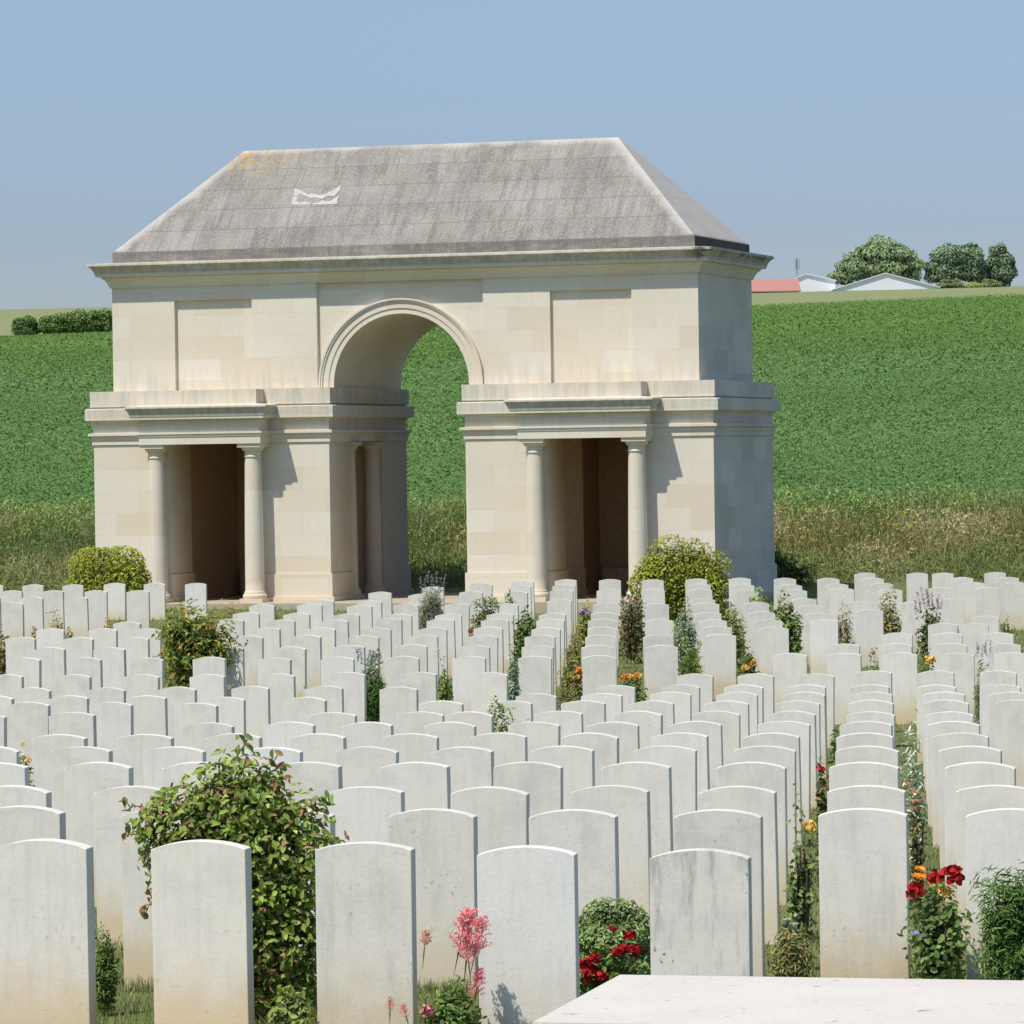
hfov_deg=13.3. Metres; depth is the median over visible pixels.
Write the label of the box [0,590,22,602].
headstone
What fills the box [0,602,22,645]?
headstone
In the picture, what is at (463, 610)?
headstone
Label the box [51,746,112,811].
headstone
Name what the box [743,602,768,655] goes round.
headstone
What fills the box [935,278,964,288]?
bush
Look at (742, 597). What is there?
headstone
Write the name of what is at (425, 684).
headstone
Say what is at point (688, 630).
silver bush
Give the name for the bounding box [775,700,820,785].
headstone
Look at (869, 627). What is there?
headstone
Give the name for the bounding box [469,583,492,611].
headstone
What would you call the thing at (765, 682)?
headstone
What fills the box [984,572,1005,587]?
headstone
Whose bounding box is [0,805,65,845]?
headstone
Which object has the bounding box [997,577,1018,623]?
headstone
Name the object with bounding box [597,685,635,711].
headstone
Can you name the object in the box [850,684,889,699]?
headstone
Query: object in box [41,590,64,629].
headstone
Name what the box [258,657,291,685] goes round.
headstone
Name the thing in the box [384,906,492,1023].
astilbe
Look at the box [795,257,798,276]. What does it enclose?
antenna mast
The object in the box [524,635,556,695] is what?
headstone
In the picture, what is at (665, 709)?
headstone
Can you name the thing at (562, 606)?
headstone
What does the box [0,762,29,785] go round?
headstone
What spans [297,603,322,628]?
headstone
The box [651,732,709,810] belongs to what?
headstone
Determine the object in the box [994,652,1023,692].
headstone
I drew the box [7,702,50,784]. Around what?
headstone
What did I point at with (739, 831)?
headstone
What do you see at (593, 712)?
headstone
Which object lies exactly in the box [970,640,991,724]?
lavender
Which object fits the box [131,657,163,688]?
headstone
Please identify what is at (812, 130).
sky
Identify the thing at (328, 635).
headstone
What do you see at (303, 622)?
headstone
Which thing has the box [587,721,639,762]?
headstone
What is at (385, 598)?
headstone
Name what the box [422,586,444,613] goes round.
headstone
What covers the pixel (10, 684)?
headstone
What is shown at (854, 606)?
headstone
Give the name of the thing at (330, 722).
headstone
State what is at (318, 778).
headstone
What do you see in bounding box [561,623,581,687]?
mixed plant
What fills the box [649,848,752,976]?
headstone
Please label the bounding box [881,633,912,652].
headstone
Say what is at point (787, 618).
green plant
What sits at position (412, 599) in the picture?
headstone
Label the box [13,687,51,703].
headstone
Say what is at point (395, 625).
headstone
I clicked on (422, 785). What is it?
headstone
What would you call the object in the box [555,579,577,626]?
headstone
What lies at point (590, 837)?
headstone
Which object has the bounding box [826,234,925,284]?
broad tree
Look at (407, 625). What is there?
headstone
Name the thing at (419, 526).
rough grass
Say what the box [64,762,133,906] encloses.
headstone
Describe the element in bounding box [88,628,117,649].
headstone
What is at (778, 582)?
headstone
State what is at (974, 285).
bush
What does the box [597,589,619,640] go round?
headstone
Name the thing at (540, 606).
pavement
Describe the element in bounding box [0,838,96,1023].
headstone
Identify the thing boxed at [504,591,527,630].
headstone
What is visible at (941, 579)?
headstone
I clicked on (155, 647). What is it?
headstone
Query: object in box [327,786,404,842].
headstone
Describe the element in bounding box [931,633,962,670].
headstone
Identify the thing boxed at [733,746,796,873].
headstone
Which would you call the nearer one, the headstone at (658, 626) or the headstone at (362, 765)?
the headstone at (362, 765)
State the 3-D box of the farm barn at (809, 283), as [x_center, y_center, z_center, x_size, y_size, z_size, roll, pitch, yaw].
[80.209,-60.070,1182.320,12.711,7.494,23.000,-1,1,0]
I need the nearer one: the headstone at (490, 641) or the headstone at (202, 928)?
the headstone at (202, 928)
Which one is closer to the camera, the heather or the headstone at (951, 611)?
the heather
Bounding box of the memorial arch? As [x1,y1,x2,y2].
[85,137,779,602]
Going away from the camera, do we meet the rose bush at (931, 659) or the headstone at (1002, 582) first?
the rose bush at (931, 659)
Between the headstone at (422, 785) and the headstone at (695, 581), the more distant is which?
the headstone at (695, 581)
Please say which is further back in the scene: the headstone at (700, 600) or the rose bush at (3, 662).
the headstone at (700, 600)
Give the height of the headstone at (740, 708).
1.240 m
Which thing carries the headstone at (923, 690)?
on the lawn at (902, 735)
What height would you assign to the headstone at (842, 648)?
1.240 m
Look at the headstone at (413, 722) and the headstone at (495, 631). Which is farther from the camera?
the headstone at (495, 631)
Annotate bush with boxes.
[0,624,9,674]
[11,315,40,334]
[37,312,70,333]
[57,309,92,333]
[84,308,112,331]
[468,595,499,636]
[506,643,521,700]
[618,589,646,662]
[671,595,700,674]
[736,641,760,684]
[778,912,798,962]
[782,783,818,967]
[814,755,826,882]
[863,647,877,670]
[896,864,972,979]
[900,695,927,882]
[918,648,935,672]
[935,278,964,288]
[965,282,983,287]
[965,859,1023,979]
[980,279,1004,286]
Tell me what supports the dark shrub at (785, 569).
on the lawn at (902, 735)
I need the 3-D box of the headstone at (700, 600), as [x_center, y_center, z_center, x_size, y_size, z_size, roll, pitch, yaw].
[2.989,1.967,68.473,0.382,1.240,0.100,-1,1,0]
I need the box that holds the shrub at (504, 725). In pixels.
[486,695,529,732]
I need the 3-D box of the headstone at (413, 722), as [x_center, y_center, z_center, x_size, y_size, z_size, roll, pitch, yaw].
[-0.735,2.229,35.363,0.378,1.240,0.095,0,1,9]
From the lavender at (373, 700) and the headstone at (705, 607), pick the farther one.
the headstone at (705, 607)
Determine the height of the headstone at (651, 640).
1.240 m
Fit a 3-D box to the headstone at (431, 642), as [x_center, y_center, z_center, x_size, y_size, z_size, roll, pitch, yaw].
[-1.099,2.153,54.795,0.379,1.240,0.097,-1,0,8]
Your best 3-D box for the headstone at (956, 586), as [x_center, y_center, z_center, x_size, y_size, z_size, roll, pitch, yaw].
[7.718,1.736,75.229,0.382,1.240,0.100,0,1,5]
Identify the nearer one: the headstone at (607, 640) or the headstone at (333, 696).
the headstone at (333, 696)
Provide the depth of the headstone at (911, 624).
65.88 m
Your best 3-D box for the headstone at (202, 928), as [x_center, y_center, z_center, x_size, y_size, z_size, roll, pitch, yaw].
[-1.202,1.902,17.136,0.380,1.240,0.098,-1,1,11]
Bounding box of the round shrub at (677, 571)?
[627,534,733,621]
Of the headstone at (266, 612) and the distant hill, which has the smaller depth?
the headstone at (266, 612)
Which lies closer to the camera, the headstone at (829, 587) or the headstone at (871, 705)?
the headstone at (871, 705)
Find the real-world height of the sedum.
1.129 m
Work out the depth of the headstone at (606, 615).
61.90 m
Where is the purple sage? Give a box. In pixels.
[914,586,942,660]
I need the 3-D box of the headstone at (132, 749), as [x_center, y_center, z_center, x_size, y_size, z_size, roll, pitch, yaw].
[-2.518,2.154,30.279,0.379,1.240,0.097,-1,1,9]
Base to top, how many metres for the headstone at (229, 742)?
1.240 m
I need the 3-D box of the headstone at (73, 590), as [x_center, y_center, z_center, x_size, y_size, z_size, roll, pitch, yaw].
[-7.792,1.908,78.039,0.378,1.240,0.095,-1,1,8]
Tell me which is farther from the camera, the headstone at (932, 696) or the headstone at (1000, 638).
the headstone at (1000, 638)
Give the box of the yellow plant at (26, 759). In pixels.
[18,743,35,786]
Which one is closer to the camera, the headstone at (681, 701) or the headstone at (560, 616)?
the headstone at (681, 701)
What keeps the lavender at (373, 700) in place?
on the lawn at (902, 735)
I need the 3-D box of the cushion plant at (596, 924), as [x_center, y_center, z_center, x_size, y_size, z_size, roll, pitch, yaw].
[0.421,1.850,18.382,0.417,0.481,0.310,-1,1,0]
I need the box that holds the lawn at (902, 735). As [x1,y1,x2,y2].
[0,515,1023,1023]
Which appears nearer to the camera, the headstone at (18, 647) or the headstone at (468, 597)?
the headstone at (18, 647)
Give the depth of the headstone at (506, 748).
29.79 m
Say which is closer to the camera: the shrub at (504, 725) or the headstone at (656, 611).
the shrub at (504, 725)
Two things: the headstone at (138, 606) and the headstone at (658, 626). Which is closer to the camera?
the headstone at (658, 626)
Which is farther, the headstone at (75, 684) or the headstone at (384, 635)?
the headstone at (384, 635)
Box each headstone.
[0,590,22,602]
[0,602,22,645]
[0,674,23,697]
[0,696,14,716]
[0,715,6,746]
[0,746,20,763]
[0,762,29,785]
[0,785,51,807]
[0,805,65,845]
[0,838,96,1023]
[5,637,36,673]
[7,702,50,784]
[8,657,41,687]
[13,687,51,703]
[19,597,43,637]
[22,584,43,597]
[31,734,87,790]
[34,647,66,697]
[36,628,65,648]
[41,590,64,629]
[48,695,89,715]
[49,712,96,746]
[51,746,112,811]
[55,674,91,696]
[62,584,83,598]
[63,637,93,674]
[64,597,88,637]
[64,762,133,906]
[68,657,102,688]
[85,590,107,629]
[87,687,125,704]
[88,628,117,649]
[89,702,133,762]
[93,647,126,689]
[94,786,171,944]
[104,583,125,619]
[113,622,140,647]
[118,734,173,785]
[119,637,149,675]
[121,808,185,990]
[124,674,159,698]
[126,590,149,628]
[126,695,167,735]
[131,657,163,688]
[132,628,161,658]
[144,583,165,619]
[144,746,205,787]
[151,839,254,1023]
[158,687,196,745]
[162,762,231,803]
[174,703,218,746]
[182,722,234,750]
[185,583,206,618]
[189,674,225,702]
[193,657,226,696]
[204,697,245,733]
[205,733,262,778]
[213,647,244,696]
[216,619,244,646]
[231,686,270,746]
[233,612,259,635]
[233,635,263,685]
[241,747,302,796]
[249,604,274,627]
[251,627,280,657]
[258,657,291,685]
[259,673,295,723]
[264,722,315,747]
[267,619,295,646]
[273,761,342,809]
[274,646,306,697]
[283,613,310,635]
[284,810,335,975]
[285,697,326,722]
[289,733,346,763]
[291,635,321,688]
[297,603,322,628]
[305,686,343,712]
[306,627,335,658]
[309,712,356,735]
[310,600,334,620]
[315,841,417,1023]
[320,619,348,646]
[321,657,354,685]
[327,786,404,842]
[330,672,366,722]
[332,614,359,637]
[333,645,366,686]
[336,746,398,787]
[341,722,393,748]
[347,605,372,635]
[349,635,379,692]
[357,600,382,627]
[362,627,391,686]
[368,592,391,617]
[374,618,402,656]
[379,687,418,734]
[380,762,450,810]
[382,733,438,762]
[385,614,412,644]
[386,656,419,687]
[388,808,478,991]
[394,603,419,635]
[395,644,427,671]
[396,711,444,733]
[401,672,437,708]
[407,635,439,697]
[408,594,431,628]
[418,627,447,686]
[419,700,463,715]
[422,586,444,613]
[424,722,476,749]
[427,619,455,677]
[431,746,493,792]
[435,614,462,657]
[444,603,469,645]
[445,711,493,734]
[450,786,529,854]
[452,656,485,711]
[458,645,490,671]
[459,591,482,634]
[467,635,497,671]
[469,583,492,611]
[470,732,527,766]
[472,672,508,712]
[473,627,503,673]
[477,845,579,1023]
[481,619,510,673]
[486,613,514,668]
[488,700,532,732]
[493,603,518,656]
[493,761,562,816]
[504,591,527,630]
[508,585,531,626]
[508,722,560,760]
[512,581,534,625]
[516,693,556,721]
[518,656,551,694]
[522,645,553,694]
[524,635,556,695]
[529,809,619,986]
[531,627,560,686]
[532,745,594,808]
[535,711,583,737]
[536,619,564,677]
[539,613,567,668]
[547,599,572,648]
[550,589,573,640]
[552,584,575,633]
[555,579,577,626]
[561,700,605,732]
[561,732,618,785]
[571,785,650,938]
[581,645,612,692]
[581,693,622,721]
[582,655,615,695]
[585,635,616,684]
[587,627,616,662]
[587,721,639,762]
[588,619,615,628]
[591,612,618,667]
[593,603,618,656]
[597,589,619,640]
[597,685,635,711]
[599,579,621,626]
[601,762,672,857]
[614,711,662,748]
[629,700,674,733]
[634,745,696,850]
[641,589,664,634]
[642,579,663,590]
[643,635,673,698]
[644,603,668,630]
[645,619,673,636]
[646,645,677,700]
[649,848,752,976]
[650,692,691,723]
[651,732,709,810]
[661,684,699,714]
[670,721,722,788]
[673,809,764,976]
[677,673,713,711]
[685,578,706,624]
[688,584,710,621]
[688,589,711,638]
[691,598,714,647]
[692,711,740,765]
[694,603,718,639]
[694,612,721,665]
[697,786,779,943]
[699,619,726,673]
[703,626,731,673]
[704,700,749,747]
[705,634,735,698]
[716,692,758,734]
[716,762,787,904]
[724,684,763,723]
[729,578,750,619]
[732,584,754,626]
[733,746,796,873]
[736,590,758,638]
[737,673,773,722]
[742,732,802,847]
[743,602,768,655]
[748,611,774,665]
[754,619,782,672]
[758,721,810,823]
[759,627,788,675]
[767,711,817,807]
[773,653,807,712]
[774,578,795,612]
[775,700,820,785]
[779,584,801,612]
[783,589,806,613]
[783,692,827,777]
[787,684,827,762]
[792,598,815,642]
[797,673,834,747]
[799,605,823,654]
[804,613,830,666]
[810,619,838,674]
[817,578,839,612]
[818,808,910,978]
[826,584,847,614]
[827,644,859,655]
[827,653,861,723]
[827,785,906,812]
[829,762,899,790]
[831,588,853,638]
[835,745,899,766]
[836,732,893,750]
[840,721,892,735]
[847,601,871,644]
[847,711,895,749]
[848,700,893,714]
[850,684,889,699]
[851,692,892,702]
[854,573,875,600]
[855,670,891,693]
[856,609,883,666]
[862,578,883,602]
[870,583,892,609]
[879,589,901,632]
[879,643,911,670]
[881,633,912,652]
[883,652,917,723]
[901,601,925,654]
[906,573,927,610]
[917,670,954,686]
[917,684,956,763]
[923,692,964,775]
[923,700,968,790]
[925,711,973,803]
[927,721,979,826]
[928,587,951,622]
[928,623,957,670]
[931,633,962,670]
[931,733,988,847]
[932,573,953,588]
[935,643,966,670]
[938,598,964,633]
[938,746,1001,868]
[940,653,974,722]
[945,762,1015,904]
[951,577,972,598]
[956,785,1023,940]
[959,623,988,684]
[962,582,984,623]
[966,808,1023,979]
[970,616,999,632]
[976,587,999,630]
[980,670,1016,734]
[981,684,1020,735]
[982,632,1013,670]
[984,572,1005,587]
[988,643,1020,670]
[988,692,1023,748]
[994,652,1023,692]
[996,700,1023,786]
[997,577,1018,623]
[1005,582,1023,629]
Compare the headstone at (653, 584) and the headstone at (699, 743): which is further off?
the headstone at (653, 584)
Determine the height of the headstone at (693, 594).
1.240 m
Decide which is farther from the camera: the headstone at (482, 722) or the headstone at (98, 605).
the headstone at (98, 605)
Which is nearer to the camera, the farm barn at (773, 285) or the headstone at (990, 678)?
the headstone at (990, 678)
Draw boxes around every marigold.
[557,660,582,710]
[620,670,647,702]
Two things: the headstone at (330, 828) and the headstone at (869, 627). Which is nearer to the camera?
the headstone at (330, 828)
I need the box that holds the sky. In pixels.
[0,0,1023,309]
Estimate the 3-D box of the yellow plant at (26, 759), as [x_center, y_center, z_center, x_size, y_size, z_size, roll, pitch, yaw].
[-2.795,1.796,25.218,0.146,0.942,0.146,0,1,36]
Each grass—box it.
[0,479,1023,590]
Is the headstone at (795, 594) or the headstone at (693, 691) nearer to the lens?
the headstone at (693, 691)
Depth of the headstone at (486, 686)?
46.43 m
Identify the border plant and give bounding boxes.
[31,626,36,638]
[52,618,62,628]
[66,625,73,638]
[104,616,111,628]
[213,599,246,625]
[274,605,279,619]
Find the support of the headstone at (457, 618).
on the lawn at (902, 735)
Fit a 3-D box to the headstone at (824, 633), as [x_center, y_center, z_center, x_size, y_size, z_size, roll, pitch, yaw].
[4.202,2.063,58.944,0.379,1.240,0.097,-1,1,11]
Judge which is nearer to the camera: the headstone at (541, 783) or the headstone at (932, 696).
the headstone at (541, 783)
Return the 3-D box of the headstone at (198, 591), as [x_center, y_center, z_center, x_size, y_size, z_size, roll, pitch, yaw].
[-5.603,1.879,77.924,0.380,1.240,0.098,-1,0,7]
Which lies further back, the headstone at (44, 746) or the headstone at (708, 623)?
the headstone at (708, 623)
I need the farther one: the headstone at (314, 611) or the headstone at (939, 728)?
the headstone at (314, 611)
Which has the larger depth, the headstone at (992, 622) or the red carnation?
the headstone at (992, 622)
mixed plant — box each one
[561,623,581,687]
[575,596,590,647]
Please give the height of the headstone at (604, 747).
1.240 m
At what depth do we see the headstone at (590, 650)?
52.03 m
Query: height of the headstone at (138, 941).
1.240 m
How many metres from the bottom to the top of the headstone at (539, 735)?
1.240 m
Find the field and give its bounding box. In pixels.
[0,296,1023,528]
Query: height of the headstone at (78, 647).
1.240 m
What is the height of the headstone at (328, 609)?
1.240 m
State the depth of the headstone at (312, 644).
54.92 m
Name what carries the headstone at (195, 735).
on the lawn at (902, 735)
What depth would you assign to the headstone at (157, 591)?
77.90 m
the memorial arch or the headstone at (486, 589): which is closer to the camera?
the headstone at (486, 589)
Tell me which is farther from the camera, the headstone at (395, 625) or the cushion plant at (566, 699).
the headstone at (395, 625)
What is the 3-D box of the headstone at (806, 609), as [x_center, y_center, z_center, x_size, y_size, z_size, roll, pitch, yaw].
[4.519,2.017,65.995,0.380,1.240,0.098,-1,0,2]
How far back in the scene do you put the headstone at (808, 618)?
61.76 m
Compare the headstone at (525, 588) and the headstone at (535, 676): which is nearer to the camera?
the headstone at (535, 676)
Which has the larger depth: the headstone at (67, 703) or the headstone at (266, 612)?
the headstone at (266, 612)
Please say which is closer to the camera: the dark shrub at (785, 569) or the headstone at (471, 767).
the headstone at (471, 767)
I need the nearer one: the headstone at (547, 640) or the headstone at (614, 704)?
the headstone at (614, 704)
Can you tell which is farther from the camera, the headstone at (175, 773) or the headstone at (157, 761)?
the headstone at (157, 761)
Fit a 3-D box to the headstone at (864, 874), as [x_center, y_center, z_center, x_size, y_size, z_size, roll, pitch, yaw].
[1.518,1.895,18.867,0.379,1.240,0.097,-1,1,10]
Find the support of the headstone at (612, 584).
on the lawn at (902, 735)
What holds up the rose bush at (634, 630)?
on the lawn at (902, 735)
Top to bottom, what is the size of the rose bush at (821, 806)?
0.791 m
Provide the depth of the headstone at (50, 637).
57.84 m
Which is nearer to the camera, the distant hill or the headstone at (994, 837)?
the headstone at (994, 837)
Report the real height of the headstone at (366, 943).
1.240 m
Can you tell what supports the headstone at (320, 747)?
on the lawn at (902, 735)
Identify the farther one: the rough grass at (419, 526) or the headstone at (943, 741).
the rough grass at (419, 526)
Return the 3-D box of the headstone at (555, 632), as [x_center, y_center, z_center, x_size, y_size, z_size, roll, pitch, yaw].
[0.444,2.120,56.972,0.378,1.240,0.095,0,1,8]
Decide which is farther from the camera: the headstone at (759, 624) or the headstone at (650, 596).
the headstone at (650, 596)
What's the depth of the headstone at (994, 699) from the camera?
40.01 m
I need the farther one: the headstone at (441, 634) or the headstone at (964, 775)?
the headstone at (441, 634)
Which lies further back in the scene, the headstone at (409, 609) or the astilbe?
the headstone at (409, 609)
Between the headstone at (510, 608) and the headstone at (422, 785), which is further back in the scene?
the headstone at (510, 608)
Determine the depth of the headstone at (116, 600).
77.95 m
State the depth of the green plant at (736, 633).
60.28 m
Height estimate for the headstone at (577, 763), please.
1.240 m
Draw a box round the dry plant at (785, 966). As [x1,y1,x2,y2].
[766,927,816,976]
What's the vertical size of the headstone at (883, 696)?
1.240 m
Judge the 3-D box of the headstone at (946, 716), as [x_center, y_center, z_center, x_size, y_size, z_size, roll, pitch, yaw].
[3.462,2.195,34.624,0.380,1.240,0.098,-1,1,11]
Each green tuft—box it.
[95,921,120,1015]
[677,637,702,675]
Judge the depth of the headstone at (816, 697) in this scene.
40.28 m
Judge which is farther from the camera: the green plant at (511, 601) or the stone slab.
the green plant at (511, 601)
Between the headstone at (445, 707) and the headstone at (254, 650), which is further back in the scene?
the headstone at (254, 650)
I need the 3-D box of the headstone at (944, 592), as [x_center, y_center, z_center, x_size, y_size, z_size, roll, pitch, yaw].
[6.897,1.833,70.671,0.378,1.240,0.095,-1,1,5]
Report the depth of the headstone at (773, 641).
56.52 m
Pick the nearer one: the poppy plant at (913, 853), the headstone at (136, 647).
the poppy plant at (913, 853)
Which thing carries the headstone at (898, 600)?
on the lawn at (902, 735)
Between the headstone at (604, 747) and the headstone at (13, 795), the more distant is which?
the headstone at (604, 747)
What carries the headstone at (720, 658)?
on the lawn at (902, 735)
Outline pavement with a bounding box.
[166,592,773,616]
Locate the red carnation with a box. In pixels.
[579,925,643,995]
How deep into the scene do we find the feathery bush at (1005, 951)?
17.71 m
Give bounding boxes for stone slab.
[532,975,1023,1023]
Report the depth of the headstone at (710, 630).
56.61 m
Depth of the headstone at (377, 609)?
68.69 m
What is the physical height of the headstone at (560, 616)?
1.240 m
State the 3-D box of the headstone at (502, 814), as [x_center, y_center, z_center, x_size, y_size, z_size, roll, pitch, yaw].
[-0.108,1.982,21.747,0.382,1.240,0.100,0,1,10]
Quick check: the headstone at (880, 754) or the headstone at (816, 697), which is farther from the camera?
the headstone at (816, 697)
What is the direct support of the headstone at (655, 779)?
on the lawn at (902, 735)
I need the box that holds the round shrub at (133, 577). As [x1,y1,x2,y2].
[65,545,151,612]
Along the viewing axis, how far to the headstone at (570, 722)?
35.11 m
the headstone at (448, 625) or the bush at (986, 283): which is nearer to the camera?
the headstone at (448, 625)
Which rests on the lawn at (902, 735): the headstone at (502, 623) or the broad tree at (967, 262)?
the headstone at (502, 623)
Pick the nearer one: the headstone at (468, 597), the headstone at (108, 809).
the headstone at (108, 809)
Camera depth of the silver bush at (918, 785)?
24.59 m
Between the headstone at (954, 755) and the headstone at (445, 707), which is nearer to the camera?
the headstone at (954, 755)
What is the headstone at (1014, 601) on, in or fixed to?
on the lawn at (902, 735)
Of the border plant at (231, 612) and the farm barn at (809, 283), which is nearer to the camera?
the border plant at (231, 612)
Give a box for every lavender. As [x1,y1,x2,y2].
[355,648,388,721]
[417,571,446,628]
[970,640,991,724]
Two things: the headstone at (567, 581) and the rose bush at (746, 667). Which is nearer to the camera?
the rose bush at (746, 667)
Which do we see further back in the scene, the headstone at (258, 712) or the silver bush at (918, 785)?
the headstone at (258, 712)
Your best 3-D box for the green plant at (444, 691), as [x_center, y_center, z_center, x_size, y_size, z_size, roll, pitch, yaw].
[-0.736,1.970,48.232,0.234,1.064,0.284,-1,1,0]
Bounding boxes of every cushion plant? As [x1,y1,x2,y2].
[553,674,581,710]
[579,897,650,992]
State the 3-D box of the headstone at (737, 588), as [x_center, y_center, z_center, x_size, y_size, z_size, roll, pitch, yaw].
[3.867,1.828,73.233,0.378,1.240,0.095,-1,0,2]
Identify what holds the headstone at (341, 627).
on the lawn at (902, 735)
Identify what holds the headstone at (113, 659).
on the lawn at (902, 735)
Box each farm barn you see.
[751,279,800,292]
[794,274,835,291]
[831,273,939,290]
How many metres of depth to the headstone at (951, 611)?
65.83 m
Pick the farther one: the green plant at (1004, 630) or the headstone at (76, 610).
the headstone at (76, 610)
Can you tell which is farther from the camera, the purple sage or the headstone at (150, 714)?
the purple sage
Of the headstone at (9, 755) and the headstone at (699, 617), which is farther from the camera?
the headstone at (699, 617)
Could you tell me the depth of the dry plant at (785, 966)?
17.89 m
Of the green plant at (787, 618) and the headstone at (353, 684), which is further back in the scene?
the green plant at (787, 618)
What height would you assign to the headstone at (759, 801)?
1.240 m
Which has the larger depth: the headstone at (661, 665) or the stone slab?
the headstone at (661, 665)
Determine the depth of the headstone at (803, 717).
34.77 m
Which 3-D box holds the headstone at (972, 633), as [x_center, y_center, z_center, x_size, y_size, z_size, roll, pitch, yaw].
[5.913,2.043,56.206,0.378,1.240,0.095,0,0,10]
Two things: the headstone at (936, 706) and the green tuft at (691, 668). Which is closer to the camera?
the headstone at (936, 706)
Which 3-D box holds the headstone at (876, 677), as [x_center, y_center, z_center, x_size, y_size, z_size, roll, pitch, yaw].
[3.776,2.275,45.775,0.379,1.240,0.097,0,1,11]
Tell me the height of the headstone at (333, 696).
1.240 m
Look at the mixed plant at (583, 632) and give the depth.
64.47 m
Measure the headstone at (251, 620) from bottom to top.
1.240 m
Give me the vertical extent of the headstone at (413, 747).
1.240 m
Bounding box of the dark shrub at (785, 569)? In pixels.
[774,544,817,586]
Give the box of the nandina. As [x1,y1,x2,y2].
[151,597,247,688]
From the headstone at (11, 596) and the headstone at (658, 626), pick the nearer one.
the headstone at (658, 626)
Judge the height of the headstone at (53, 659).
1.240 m
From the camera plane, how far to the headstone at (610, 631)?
56.81 m
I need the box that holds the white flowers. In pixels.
[45,609,61,628]
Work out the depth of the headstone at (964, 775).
23.84 m
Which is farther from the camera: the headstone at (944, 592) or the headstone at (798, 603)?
the headstone at (944, 592)
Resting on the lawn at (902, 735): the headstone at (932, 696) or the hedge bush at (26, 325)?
the headstone at (932, 696)
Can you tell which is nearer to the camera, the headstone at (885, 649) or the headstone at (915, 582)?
the headstone at (885, 649)
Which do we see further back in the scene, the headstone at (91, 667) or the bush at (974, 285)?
the bush at (974, 285)
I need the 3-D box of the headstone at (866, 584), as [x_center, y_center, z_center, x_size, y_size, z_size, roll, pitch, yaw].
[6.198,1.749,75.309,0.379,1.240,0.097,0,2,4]
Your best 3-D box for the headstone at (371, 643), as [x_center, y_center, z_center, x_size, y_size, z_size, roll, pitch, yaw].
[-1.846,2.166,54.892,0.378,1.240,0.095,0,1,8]
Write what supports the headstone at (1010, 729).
on the lawn at (902, 735)
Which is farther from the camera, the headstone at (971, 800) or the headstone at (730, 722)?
the headstone at (730, 722)
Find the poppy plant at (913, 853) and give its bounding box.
[905,779,927,923]
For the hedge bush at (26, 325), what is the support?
on the distant hill
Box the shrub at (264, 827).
[118,733,349,1023]
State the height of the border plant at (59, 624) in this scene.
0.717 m
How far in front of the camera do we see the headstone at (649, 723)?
34.98 m
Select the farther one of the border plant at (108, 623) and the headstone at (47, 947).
the border plant at (108, 623)
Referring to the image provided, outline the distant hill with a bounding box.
[0,286,1023,336]
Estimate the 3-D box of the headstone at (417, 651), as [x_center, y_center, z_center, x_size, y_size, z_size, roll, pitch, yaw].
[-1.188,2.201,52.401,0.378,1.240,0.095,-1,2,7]
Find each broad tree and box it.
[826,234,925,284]
[923,242,988,283]
[986,242,1018,286]
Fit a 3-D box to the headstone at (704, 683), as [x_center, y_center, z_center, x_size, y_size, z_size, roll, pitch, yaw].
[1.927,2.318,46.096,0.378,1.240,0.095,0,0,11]
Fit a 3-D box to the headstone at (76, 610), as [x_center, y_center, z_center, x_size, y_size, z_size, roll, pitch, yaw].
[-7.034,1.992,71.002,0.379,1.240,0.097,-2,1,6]
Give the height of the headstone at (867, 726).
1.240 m
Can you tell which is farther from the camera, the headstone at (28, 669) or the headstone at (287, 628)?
the headstone at (287, 628)
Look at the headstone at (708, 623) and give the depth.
59.11 m
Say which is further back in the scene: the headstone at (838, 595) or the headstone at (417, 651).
the headstone at (838, 595)
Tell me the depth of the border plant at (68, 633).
62.02 m
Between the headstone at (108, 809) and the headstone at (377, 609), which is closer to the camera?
the headstone at (108, 809)
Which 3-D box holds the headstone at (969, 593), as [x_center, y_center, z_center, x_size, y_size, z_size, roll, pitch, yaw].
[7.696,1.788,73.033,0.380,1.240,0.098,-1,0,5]
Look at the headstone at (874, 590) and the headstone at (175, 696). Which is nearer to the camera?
the headstone at (175, 696)
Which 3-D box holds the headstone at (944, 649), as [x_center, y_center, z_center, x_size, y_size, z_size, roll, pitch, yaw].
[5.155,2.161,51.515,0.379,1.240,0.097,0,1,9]
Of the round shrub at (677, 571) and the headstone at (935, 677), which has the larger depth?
the round shrub at (677, 571)
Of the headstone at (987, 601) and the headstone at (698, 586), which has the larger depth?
the headstone at (698, 586)
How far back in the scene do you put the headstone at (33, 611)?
70.98 m
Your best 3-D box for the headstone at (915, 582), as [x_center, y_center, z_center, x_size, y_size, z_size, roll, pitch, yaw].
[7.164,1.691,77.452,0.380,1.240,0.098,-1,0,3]
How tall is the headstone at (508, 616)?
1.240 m
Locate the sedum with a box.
[878,587,901,633]
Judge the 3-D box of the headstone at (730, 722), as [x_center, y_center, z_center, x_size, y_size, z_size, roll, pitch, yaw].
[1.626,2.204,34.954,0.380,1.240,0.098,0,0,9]
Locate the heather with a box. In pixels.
[837,599,854,643]
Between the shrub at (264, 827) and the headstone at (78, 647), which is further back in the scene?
the headstone at (78, 647)
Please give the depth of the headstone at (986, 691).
42.78 m
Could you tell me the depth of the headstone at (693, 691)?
43.28 m
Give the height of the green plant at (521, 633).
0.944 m
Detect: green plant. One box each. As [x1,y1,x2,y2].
[264,984,316,1023]
[437,645,453,700]
[505,589,515,603]
[513,605,535,661]
[721,601,748,668]
[743,587,774,627]
[772,590,803,652]
[828,725,839,765]
[1002,616,1012,633]
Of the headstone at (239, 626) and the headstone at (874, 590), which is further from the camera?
the headstone at (874, 590)

